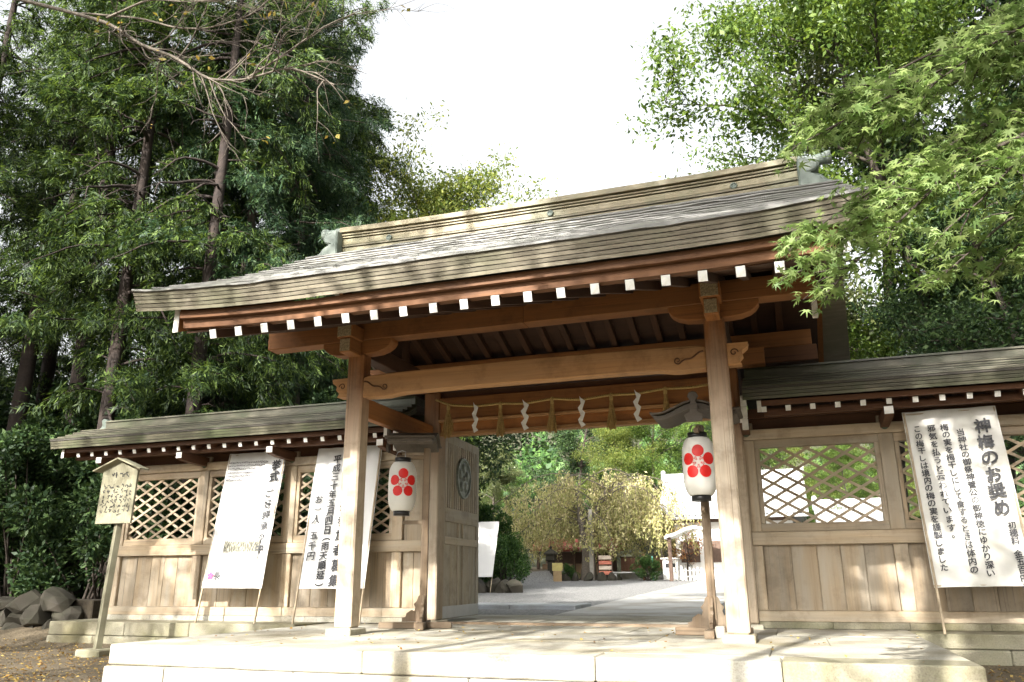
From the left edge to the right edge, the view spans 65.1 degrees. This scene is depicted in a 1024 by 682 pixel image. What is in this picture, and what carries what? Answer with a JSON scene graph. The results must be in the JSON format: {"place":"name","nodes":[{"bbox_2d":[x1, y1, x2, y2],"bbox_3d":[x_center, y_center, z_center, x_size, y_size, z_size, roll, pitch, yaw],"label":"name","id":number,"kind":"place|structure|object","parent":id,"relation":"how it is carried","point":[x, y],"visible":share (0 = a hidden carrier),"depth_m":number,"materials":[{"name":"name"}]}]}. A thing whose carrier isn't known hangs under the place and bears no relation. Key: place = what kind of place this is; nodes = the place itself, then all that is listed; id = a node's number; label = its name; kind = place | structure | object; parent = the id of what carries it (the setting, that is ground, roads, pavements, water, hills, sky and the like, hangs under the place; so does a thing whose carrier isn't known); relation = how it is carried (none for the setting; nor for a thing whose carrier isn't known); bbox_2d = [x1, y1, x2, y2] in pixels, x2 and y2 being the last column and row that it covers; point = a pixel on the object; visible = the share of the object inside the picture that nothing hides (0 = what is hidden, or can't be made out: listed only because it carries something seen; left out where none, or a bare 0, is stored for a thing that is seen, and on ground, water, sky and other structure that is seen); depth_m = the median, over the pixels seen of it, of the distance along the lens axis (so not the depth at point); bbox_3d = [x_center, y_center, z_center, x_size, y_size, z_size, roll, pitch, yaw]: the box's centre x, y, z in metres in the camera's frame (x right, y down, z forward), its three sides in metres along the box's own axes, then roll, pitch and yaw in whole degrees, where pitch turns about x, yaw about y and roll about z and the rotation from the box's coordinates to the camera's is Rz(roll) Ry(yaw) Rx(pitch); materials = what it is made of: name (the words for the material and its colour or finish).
{"place":"outdoors","nodes":[
{"label":"outdoors","id":0,"kind":"place"},
{"bbox_2d":[0,0,1018,391],"label":"sky","id":1,"kind":"structure","parent":0,"point":[552,81],"materials":[{"name":"white"}]},
{"bbox_2d":[0,421,1023,681],"bbox_3d":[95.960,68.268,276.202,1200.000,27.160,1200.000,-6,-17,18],"label":"ground","id":2,"kind":"structure","parent":0,"point":[540,585],"depth_m":17.09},
{"bbox_2d":[0,475,24,592],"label":"evergreen shrub","id":3,"kind":"object","parent":2,"relation":"on","point":[2,566],"visible":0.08,"depth_m":17.35,"materials":[{"name":"green plant"}]},
{"bbox_2d":[0,85,45,385],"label":"conifer tree","id":4,"kind":"object","parent":2,"relation":"on","point":[2,354],"visible":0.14,"depth_m":25.90,"materials":[{"name":"green plant"}]},
{"bbox_2d":[0,377,68,589],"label":"understorey bush","id":5,"kind":"object","parent":2,"relation":"on","point":[3,409],"visible":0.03,"depth_m":22.88,"materials":[{"name":"green plant"}]},
{"bbox_2d":[0,0,87,350],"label":"conifer tree","id":6,"kind":"object","parent":2,"relation":"on","point":[10,64],"visible":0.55,"depth_m":23.63,"materials":[{"name":"plant"}]},
{"bbox_2d":[0,360,97,587],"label":"understorey bush","id":7,"kind":"object","parent":2,"relation":"on","point":[56,380],"visible":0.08,"depth_m":26.85,"materials":[{"name":"green plant"}]},
{"bbox_2d":[0,586,100,629],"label":"fieldstone wall","id":8,"kind":"structure","parent":2,"relation":"on","point":[32,608],"depth_m":14.79,"materials":[{"name":"stone"}]},
{"bbox_2d":[0,421,102,596],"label":"evergreen shrub","id":9,"kind":"object","parent":2,"relation":"on","point":[16,450],"visible":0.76,"depth_m":17.04,"materials":[{"name":"green plant"}]},
{"bbox_2d":[0,407,116,594],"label":"evergreen shrub","id":10,"kind":"object","parent":2,"relation":"on","point":[52,457],"visible":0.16,"depth_m":19.17,"materials":[{"name":"green plant"}]},
{"bbox_2d":[0,50,136,406],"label":"conifer tree","id":11,"kind":"object","parent":2,"relation":"on","point":[2,375],"visible":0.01,"depth_m":31.60,"materials":[{"name":"plant"}]},
{"bbox_2d":[0,1,158,428],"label":"conifer tree","id":12,"kind":"object","parent":2,"relation":"on","point":[46,377],"visible":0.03,"depth_m":26.68,"materials":[{"name":"plant"}]},
{"bbox_2d":[29,370,149,574],"bbox_3d":[-12.235,4.154,24.247,5.749,7.222,6.287,13,-21,-37],"label":"understorey bush","id":13,"kind":"object","parent":2,"relation":"on","point":[86,415],"depth_m":24.73,"materials":[{"name":"green plant"}]},
{"bbox_2d":[0,0,184,479],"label":"conifer tree","id":14,"kind":"object","parent":2,"relation":"on","point":[29,354],"visible":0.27,"depth_m":22.68,"materials":[{"name":"plant"}]},
{"bbox_2d":[3,473,189,598],"bbox_3d":[-8.546,4.148,16.797,4.189,3.081,2.714,-6,-17,18],"label":"evergreen shrub","id":15,"kind":"object","parent":2,"relation":"on","point":[93,552],"visible":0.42,"depth_m":16.38,"materials":[{"name":"green plant"}]},
{"bbox_2d":[0,0,212,589],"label":"conifer tree","id":16,"kind":"object","parent":2,"relation":"on","point":[105,130],"visible":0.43,"depth_m":21.59,"materials":[{"name":"plant"}]},
{"bbox_2d":[31,409,184,570],"bbox_3d":[-8.974,4.013,19.088,3.728,4.545,3.781,-3,-17,9],"label":"evergreen shrub","id":17,"kind":"object","parent":2,"relation":"on","point":[91,464],"visible":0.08,"depth_m":18.00,"materials":[{"name":"green plant"}]},
{"bbox_2d":[75,457,148,656],"bbox_3d":[-6.114,3.267,12.195,0.926,2.970,0.400,-6,-17,18],"label":"notice board","id":18,"kind":"object","parent":2,"relation":"on","point":[117,496],"visible":0.95,"depth_m":12.34,"materials":[{"name":"wood"}]},
{"bbox_2d":[29,1,233,581],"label":"conifer tree","id":19,"kind":"object","parent":2,"relation":"on","point":[130,173],"visible":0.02,"depth_m":24.72,"materials":[{"name":"plant"}]},
{"bbox_2d":[0,0,268,598],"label":"conifer tree","id":20,"kind":"object","parent":2,"relation":"on","point":[114,380],"visible":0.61,"depth_m":20.22,"materials":[{"name":"plant"}]},
{"bbox_2d":[87,397,210,583],"bbox_3d":[-8.998,4.100,21.555,4.880,5.827,5.568,13,-21,-38],"label":"understorey bush","id":21,"kind":"object","parent":2,"relation":"on","point":[149,412],"visible":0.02,"depth_m":21.76,"materials":[{"name":"green plant"}]},
{"bbox_2d":[131,477,224,538],"bbox_3d":[-7.133,3.989,17.371,2.959,3.557,2.918,-12,-20,35],"label":"evergreen shrub","id":22,"kind":"object","parent":2,"relation":"on","point":[186,517],"visible":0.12,"depth_m":16.48,"materials":[{"name":"green plant"}]},
{"bbox_2d":[69,0,359,485],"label":"conifer tree","id":23,"kind":"object","parent":2,"relation":"on","point":[251,356],"visible":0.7,"depth_m":20.47,"materials":[{"name":"plant"}]},
{"bbox_2d":[148,0,286,398],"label":"conifer tree","id":24,"kind":"object","parent":2,"relation":"on","point":[231,167],"visible":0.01,"depth_m":29.64,"materials":[{"name":"plant"}]},
{"bbox_2d":[16,0,451,173],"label":"bare cherry tree","id":25,"kind":"object","parent":2,"relation":"on","point":[145,46],"visible":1,"depth_m":8.60,"materials":[{"name":"brown plant"}]},
{"bbox_2d":[46,396,424,643],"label":"lattice wall","id":26,"kind":"structure","parent":2,"relation":"on","point":[156,589],"depth_m":13.70,"materials":[{"name":"brown wood"}]},
{"bbox_2d":[194,452,284,623],"bbox_3d":[-4.505,3.226,13.399,1.179,2.798,0.506,-6,-17,18],"label":"banner","id":27,"kind":"object","parent":26,"relation":"on","point":[240,542],"visible":1,"depth_m":13.46,"materials":[{"name":"fabric"}]},
{"bbox_2d":[106,5,369,418],"bbox_3d":[-8.561,-2.979,25.754,7.764,21.477,7.574,1,-17,-5],"label":"conifer tree","id":28,"kind":"object","parent":2,"relation":"on","point":[242,201],"visible":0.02,"depth_m":25.38,"materials":[{"name":"green plant"}]},
{"bbox_2d":[188,473,313,537],"bbox_3d":[-4.797,4.072,16.366,3.980,2.927,2.579,0,-17,0],"label":"evergreen shrub","id":29,"kind":"object","parent":2,"relation":"on","point":[304,513],"visible":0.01,"depth_m":16.20,"materials":[{"name":"green plant"}]},
{"bbox_2d":[105,0,398,510],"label":"conifer tree","id":30,"kind":"object","parent":2,"relation":"on","point":[270,195],"visible":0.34,"depth_m":21.84,"materials":[{"name":"green plant"}]},
{"bbox_2d":[203,0,383,481],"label":"conifer tree","id":31,"kind":"object","parent":2,"relation":"on","point":[326,176],"visible":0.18,"depth_m":25.03,"materials":[{"name":"green plant"}]},
{"bbox_2d":[203,0,400,405],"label":"conifer tree","id":32,"kind":"object","parent":2,"relation":"on","point":[258,220],"visible":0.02,"depth_m":30.13,"materials":[{"name":"plant"}]},
{"bbox_2d":[226,0,421,399],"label":"conifer tree","id":33,"kind":"object","parent":2,"relation":"on","point":[375,137],"visible":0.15,"depth_m":29.84,"materials":[{"name":"plant"}]},
{"bbox_2d":[277,67,393,471],"bbox_3d":[-7.386,-1.406,30.998,7.556,21.427,7.745,-5,-17,16],"label":"conifer tree","id":34,"kind":"object","parent":2,"relation":"on","point":[345,141],"visible":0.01,"depth_m":32.12,"materials":[{"name":"green plant"}]},
{"bbox_2d":[300,385,386,528],"bbox_3d":[-5.643,4.058,21.476,5.568,5.827,4.880,-2,-17,6],"label":"understorey bush","id":35,"kind":"object","parent":2,"relation":"on","point":[315,396],"visible":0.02,"depth_m":21.75,"materials":[{"name":"green plant"}]},
{"bbox_2d":[371,473,389,533],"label":"evergreen shrub","id":36,"kind":"object","parent":2,"relation":"on","point":[381,516],"visible":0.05,"depth_m":15.30,"materials":[{"name":"green plant"}]},
{"bbox_2d":[268,97,557,390],"bbox_3d":[-3.223,0.101,27.844,10.847,16.792,7.787,-11,-19,31],"label":"autumn tree","id":37,"kind":"object","parent":2,"relation":"on","point":[445,200],"visible":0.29,"depth_m":28.97,"materials":[{"name":"green plant"}]},
{"bbox_2d":[371,367,518,503],"bbox_3d":[-4.152,4.564,31.026,8.952,10.059,5.701,13,-21,-37],"label":"evergreen tree","id":38,"kind":"object","parent":2,"relation":"on","point":[488,464],"visible":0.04,"depth_m":32.19,"materials":[{"name":"green plant"}]},
{"bbox_2d":[478,521,498,592],"bbox_3d":[-1.036,7.543,28.058,0.950,2.429,0.917,-6,-17,18],"label":"banner","id":39,"kind":"object","parent":2,"relation":"on","point":[487,537],"visible":0.69,"depth_m":28.17,"materials":[{"name":"fabric"}]},
{"bbox_2d":[461,436,533,507],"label":"court tree","id":40,"kind":"object","parent":2,"relation":"on","point":[508,490],"visible":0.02,"depth_m":58.27,"materials":[{"name":"green plant"}]},
{"bbox_2d":[478,577,522,592],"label":"garden rocks","id":41,"kind":"object","parent":2,"relation":"on","point":[507,586],"visible":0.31,"depth_m":27.35,"materials":[{"name":"stone"}]},
{"bbox_2d":[479,530,531,582],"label":"green shrub","id":42,"kind":"object","parent":2,"relation":"on","point":[507,550],"visible":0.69,"depth_m":32.82,"materials":[{"name":"green plant"}]},
{"bbox_2d":[479,502,531,578],"bbox_3d":[-0.909,8.996,35.418,3.233,3.710,2.966,-5,-17,15],"label":"green shrub","id":43,"kind":"object","parent":2,"relation":"on","point":[486,513],"visible":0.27,"depth_m":35.38,"materials":[{"name":"green plant"}]},
{"bbox_2d":[479,442,541,528],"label":"court tree","id":44,"kind":"object","parent":2,"relation":"on","point":[504,480],"visible":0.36,"depth_m":54.44,"materials":[{"name":"green plant"}]},
{"bbox_2d":[458,432,563,480],"bbox_3d":[-2.034,4.434,33.524,11.077,11.393,8.956,4,-17,-15],"label":"evergreen tree","id":45,"kind":"object","parent":2,"relation":"on","point":[502,440],"visible":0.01,"depth_m":35.91,"materials":[{"name":"green plant"}]},
{"bbox_2d":[0,623,1023,681],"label":"fallen leaves","id":46,"kind":"object","parent":2,"relation":"on","point":[73,668],"visible":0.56,"depth_m":9.78,"materials":[{"name":"brown plant"}]},
{"bbox_2d":[478,603,590,609],"bbox_3d":[-2.656,6.394,19.244,8.985,0.185,1.500,-6,-17,18],"label":"kerb row","id":47,"kind":"object","parent":2,"relation":"on","point":[556,606],"visible":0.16,"depth_m":17.69,"materials":[{"name":"stone"}]},
{"bbox_2d":[102,615,986,681],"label":"stone platform","id":48,"kind":"structure","parent":2,"relation":"on","point":[489,653],"depth_m":7.86,"materials":[{"name":"stone"}]},
{"bbox_2d":[291,445,381,624],"bbox_3d":[-2.788,3.063,12.882,1.200,2.800,0.515,-6,-17,18],"label":"banner","id":49,"kind":"object","parent":48,"relation":"on","point":[318,566],"visible":0.73,"depth_m":12.98,"materials":[{"name":"fabric"}]},
{"bbox_2d":[378,429,451,629],"bbox_3d":[-1.361,2.653,11.610,1.020,2.844,1.080,0,-17,1],"label":"lantern stand","id":50,"kind":"object","parent":48,"relation":"on","point":[426,444],"visible":0.98,"depth_m":11.47,"materials":[{"name":"brown wood"}]},
{"bbox_2d":[388,451,416,515],"bbox_3d":[-1.603,2.076,11.725,0.412,0.942,0.414,-6,-17,18],"label":"paper lantern","id":51,"kind":"object","parent":50,"relation":"hanging from","point":[402,487],"visible":1,"depth_m":11.55,"materials":[{"name":"white"}]},
{"bbox_2d":[132,150,905,642],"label":"temple gate","id":52,"kind":"structure","parent":48,"relation":"on","point":[658,284],"depth_m":10.50,"materials":[{"name":"wood"}]},
{"bbox_2d":[442,437,478,618],"bbox_3d":[-0.874,3.159,13.698,0.120,2.945,1.850,-5,-17,15],"label":"door","id":53,"kind":"structure","parent":52,"relation":"in","point":[461,499],"depth_m":13.67,"materials":[{"name":"brown wood"}]},
{"bbox_2d":[435,383,707,406],"bbox_3d":[0.857,0.833,12.344,4.435,0.217,0.126,-5,-17,17],"label":"straw rope","id":54,"kind":"object","parent":52,"relation":"hanging from","point":[574,399],"visible":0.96,"depth_m":12.27,"materials":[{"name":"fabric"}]},
{"bbox_2d":[441,403,453,438],"bbox_3d":[-1.021,1.277,12.859,0.206,0.570,0.139,-6,-17,18],"label":"straw tassel","id":55,"kind":"object","parent":54,"relation":"hanging from","point":[448,426],"visible":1,"depth_m":12.81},
{"bbox_2d":[472,403,477,432],"bbox_3d":[-0.583,1.207,12.681,0.132,0.496,0.013,-10,-19,30],"label":"paper streamer","id":56,"kind":"object","parent":54,"relation":"hanging from","point":[474,424],"visible":1,"depth_m":12.67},
{"bbox_2d":[496,402,505,436],"bbox_3d":[-0.176,1.230,12.581,0.152,0.570,0.129,0,-17,-1],"label":"straw tassel","id":57,"kind":"object","parent":54,"relation":"hanging from","point":[500,429],"visible":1,"depth_m":12.53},
{"bbox_2d":[521,399,528,429],"bbox_3d":[0.201,1.143,12.425,0.132,0.496,0.012,-4,-17,12],"label":"paper streamer","id":58,"kind":"object","parent":54,"relation":"hanging from","point":[525,416],"visible":1,"depth_m":12.42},
{"bbox_2d":[546,397,556,432],"bbox_3d":[0.619,1.136,12.326,0.176,0.569,0.173,-6,-17,18],"label":"straw tassel","id":59,"kind":"object","parent":54,"relation":"hanging from","point":[551,425],"visible":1,"depth_m":12.26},
{"bbox_2d":[578,396,585,427],"bbox_3d":[1.054,1.066,12.147,0.134,0.496,0.012,-13,-21,37],"label":"paper streamer","id":60,"kind":"object","parent":54,"relation":"hanging from","point":[582,413],"visible":1,"depth_m":12.14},
{"bbox_2d":[607,393,616,430],"bbox_3d":[1.506,1.056,12.032,0.172,0.570,0.153,9,-19,-28],"label":"straw tassel","id":61,"kind":"object","parent":54,"relation":"hanging from","point":[611,421],"visible":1,"depth_m":11.98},
{"bbox_2d":[633,390,641,421],"bbox_3d":[1.859,0.957,11.895,0.135,0.496,0.011,-12,-20,34],"label":"paper streamer","id":62,"kind":"object","parent":54,"relation":"hanging from","point":[637,406],"visible":1,"depth_m":11.89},
{"bbox_2d":[663,387,669,410],"bbox_3d":[2.268,0.947,11.797,0.137,0.568,0.140,0,-17,0],"label":"straw tassel","id":63,"kind":"object","parent":54,"relation":"hanging from","point":[666,405],"visible":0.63,"depth_m":11.79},
{"bbox_2d":[649,391,753,638],"bbox_3d":[2.363,2.104,9.827,1.080,2.844,1.020,-6,-17,18],"label":"lantern stand","id":64,"kind":"object","parent":48,"relation":"on","point":[693,408],"visible":0.81,"depth_m":9.72,"materials":[{"name":"brown wood"}]},
{"bbox_2d":[682,424,715,501],"bbox_3d":[2.301,1.492,9.861,0.410,0.942,0.414,-6,-17,18],"label":"paper lantern","id":65,"kind":"object","parent":64,"relation":"hanging from","point":[698,468],"visible":0.94,"depth_m":9.69,"materials":[{"name":"white"}]},
{"bbox_2d":[544,546,557,575],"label":"stone lantern","id":66,"kind":"object","parent":2,"relation":"on","point":[550,553],"visible":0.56,"depth_m":43.42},
{"bbox_2d":[552,563,562,581],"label":"yellow notice","id":67,"kind":"object","parent":2,"relation":"on","point":[557,569],"visible":1,"depth_m":42.29,"materials":[{"name":"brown wood"}]},
{"bbox_2d":[562,563,580,580],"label":"green shrub","id":68,"kind":"object","parent":2,"relation":"on","point":[568,568],"visible":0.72,"depth_m":43.94,"materials":[{"name":"green plant"}]},
{"bbox_2d":[533,539,623,578],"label":"stall","id":69,"kind":"object","parent":2,"relation":"on","point":[570,558],"visible":0.17,"depth_m":48.04},
{"bbox_2d":[519,428,647,543],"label":"court tree","id":70,"kind":"object","parent":2,"relation":"on","point":[568,438],"visible":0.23,"depth_m":58.78,"materials":[{"name":"green plant"}]},
{"bbox_2d":[588,509,594,580],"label":"support pole","id":71,"kind":"object","parent":2,"relation":"on","point":[591,560],"visible":0.64,"depth_m":43.57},
{"bbox_2d":[562,572,621,580],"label":"rocks","id":72,"kind":"object","parent":2,"relation":"on","point":[601,576],"visible":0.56,"depth_m":42.71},
{"bbox_2d":[491,467,702,579],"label":"weeping cherry","id":73,"kind":"object","parent":2,"relation":"on","point":[620,497],"visible":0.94,"depth_m":44.17,"materials":[{"name":"yellow plant"}]},
{"bbox_2d":[597,552,612,574],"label":"ornament rack","id":74,"kind":"object","parent":2,"relation":"on","point":[605,563],"visible":0.72,"depth_m":43.66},
{"bbox_2d":[569,426,665,513],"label":"court tree","id":75,"kind":"object","parent":2,"relation":"on","point":[616,435],"visible":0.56,"depth_m":54.71,"materials":[{"name":"green plant"}]},
{"bbox_2d":[630,554,662,580],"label":"green shrub","id":76,"kind":"object","parent":2,"relation":"on","point":[645,562],"visible":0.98,"depth_m":41.69,"materials":[{"name":"green plant"}]},
{"bbox_2d":[620,556,676,578],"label":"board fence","id":77,"kind":"object","parent":2,"relation":"on","point":[625,565],"visible":0.34,"depth_m":48.38,"materials":[{"name":"wood"}]},
{"bbox_2d":[588,421,710,557],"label":"court tree","id":78,"kind":"object","parent":2,"relation":"on","point":[653,470],"visible":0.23,"depth_m":54.65,"materials":[{"name":"green plant"}]},
{"bbox_2d":[660,557,679,579],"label":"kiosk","id":79,"kind":"object","parent":2,"relation":"on","point":[666,567],"visible":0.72,"depth_m":42.68,"materials":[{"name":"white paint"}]},
{"bbox_2d":[668,567,704,580],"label":"picket fence","id":80,"kind":"object","parent":2,"relation":"on","point":[689,570],"visible":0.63,"depth_m":41.12,"materials":[{"name":"white paint"}]},
{"bbox_2d":[662,522,716,579],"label":"plum tree","id":81,"kind":"object","parent":2,"relation":"on","point":[687,553],"visible":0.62,"depth_m":42.09,"materials":[{"name":"green plant"}]},
{"bbox_2d":[664,526,719,580],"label":"porch","id":82,"kind":"object","parent":2,"relation":"on","point":[676,534],"visible":0.53,"depth_m":40.14,"materials":[{"name":"white paint"}]},
{"bbox_2d":[661,423,768,490],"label":"court tree","id":83,"kind":"object","parent":2,"relation":"on","point":[708,426],"visible":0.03,"depth_m":59.92,"materials":[{"name":"green plant"}]},
{"bbox_2d":[658,466,808,579],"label":"tiled hall","id":84,"kind":"structure","parent":2,"relation":"on","point":[675,480],"depth_m":43.02,"materials":[{"name":"white paint"}]},
{"bbox_2d":[680,541,700,562],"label":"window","id":85,"kind":"structure","parent":84,"relation":"in","point":[693,557],"depth_m":42.86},
{"bbox_2d":[712,541,721,561],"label":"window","id":86,"kind":"structure","parent":84,"relation":"in","point":[717,547],"depth_m":42.44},
{"bbox_2d":[479,423,1023,555],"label":"wooded slope","id":87,"kind":"structure","parent":2,"relation":"on","point":[547,461],"depth_m":79.57,"materials":[{"name":"green plant"}]},
{"bbox_2d":[699,407,816,508],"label":"court tree","id":88,"kind":"object","parent":2,"relation":"on","point":[774,463],"visible":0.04,"depth_m":56.60,"materials":[{"name":"green plant"}]},
{"bbox_2d":[615,0,1023,359],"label":"leafy tree","id":89,"kind":"object","parent":2,"relation":"on","point":[903,26],"visible":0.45,"depth_m":18.68,"materials":[{"name":"green plant"}]},
{"bbox_2d":[776,445,862,499],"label":"court tree","id":90,"kind":"object","parent":2,"relation":"on","point":[793,449],"visible":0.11,"depth_m":55.27,"materials":[{"name":"green plant"}]},
{"bbox_2d":[649,1,1023,519],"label":"oak tree","id":91,"kind":"object","parent":2,"relation":"on","point":[819,68],"visible":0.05,"depth_m":20.91,"materials":[{"name":"green plant"}]},
{"bbox_2d":[811,496,882,521],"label":"tiled hall","id":92,"kind":"structure","parent":2,"relation":"on","point":[852,516],"depth_m":40.42,"materials":[{"name":"white paint"}]},
{"bbox_2d":[796,444,915,522],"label":"court tree","id":93,"kind":"object","parent":2,"relation":"on","point":[844,459],"visible":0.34,"depth_m":42.13,"materials":[{"name":"green plant"}]},
{"bbox_2d":[843,441,916,506],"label":"court tree","id":94,"kind":"object","parent":2,"relation":"on","point":[874,473],"visible":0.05,"depth_m":50.27,"materials":[{"name":"green plant"}]},
{"bbox_2d":[739,346,1023,665],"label":"lattice wall","id":95,"kind":"structure","parent":2,"relation":"on","point":[873,574],"depth_m":10.74,"materials":[{"name":"brown wood"}]},
{"bbox_2d":[902,406,1023,633],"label":"banner","id":96,"kind":"object","parent":95,"relation":"on","point":[971,519],"visible":1,"depth_m":10.01,"materials":[{"name":"fabric"}]},
{"bbox_2d":[750,0,1023,353],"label":"leafy tree","id":97,"kind":"object","parent":2,"relation":"on","point":[902,152],"visible":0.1,"depth_m":19.45,"materials":[{"name":"green plant"}]},
{"bbox_2d":[767,0,1023,315],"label":"maple tree","id":98,"kind":"object","parent":2,"relation":"on","point":[993,52],"visible":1,"depth_m":4.30,"materials":[{"name":"green plant"}]},
{"bbox_2d":[905,443,919,518],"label":"court tree","id":99,"kind":"object","parent":2,"relation":"on","point":[913,483],"visible":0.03,"depth_m":42.47,"materials":[{"name":"green plant"}]},
{"bbox_2d":[848,159,1023,483],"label":"tree","id":100,"kind":"object","parent":2,"relation":"on","point":[945,318],"visible":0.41,"depth_m":15.46,"materials":[{"name":"green plant"}]},
{"bbox_2d":[877,98,1023,502],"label":"oak tree","id":101,"kind":"object","parent":2,"relation":"on","point":[1011,460],"depth_m":23.17,"materials":[{"name":"green plant"}]},
{"bbox_2d":[977,179,1023,453],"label":"tree","id":102,"kind":"object","parent":2,"relation":"on","point":[1011,319],"visible":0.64,"depth_m":13.71,"materials":[{"name":"green plant"}]},
{"bbox_2d":[556,579,724,615],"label":"path","id":103,"kind":"structure","parent":0,"point":[688,599],"depth_m":18.89,"materials":[{"name":"stone"}]},
{"bbox_2d":[715,626,725,638],"bbox_3d":[2.361,3.300,9.079,0.105,0.134,0.120,-6,-17,18],"label":"prop stone","id":104,"kind":"object","parent":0,"point":[720,631],"visible":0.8,"depth_m":9.03,"materials":[{"name":"stone"}]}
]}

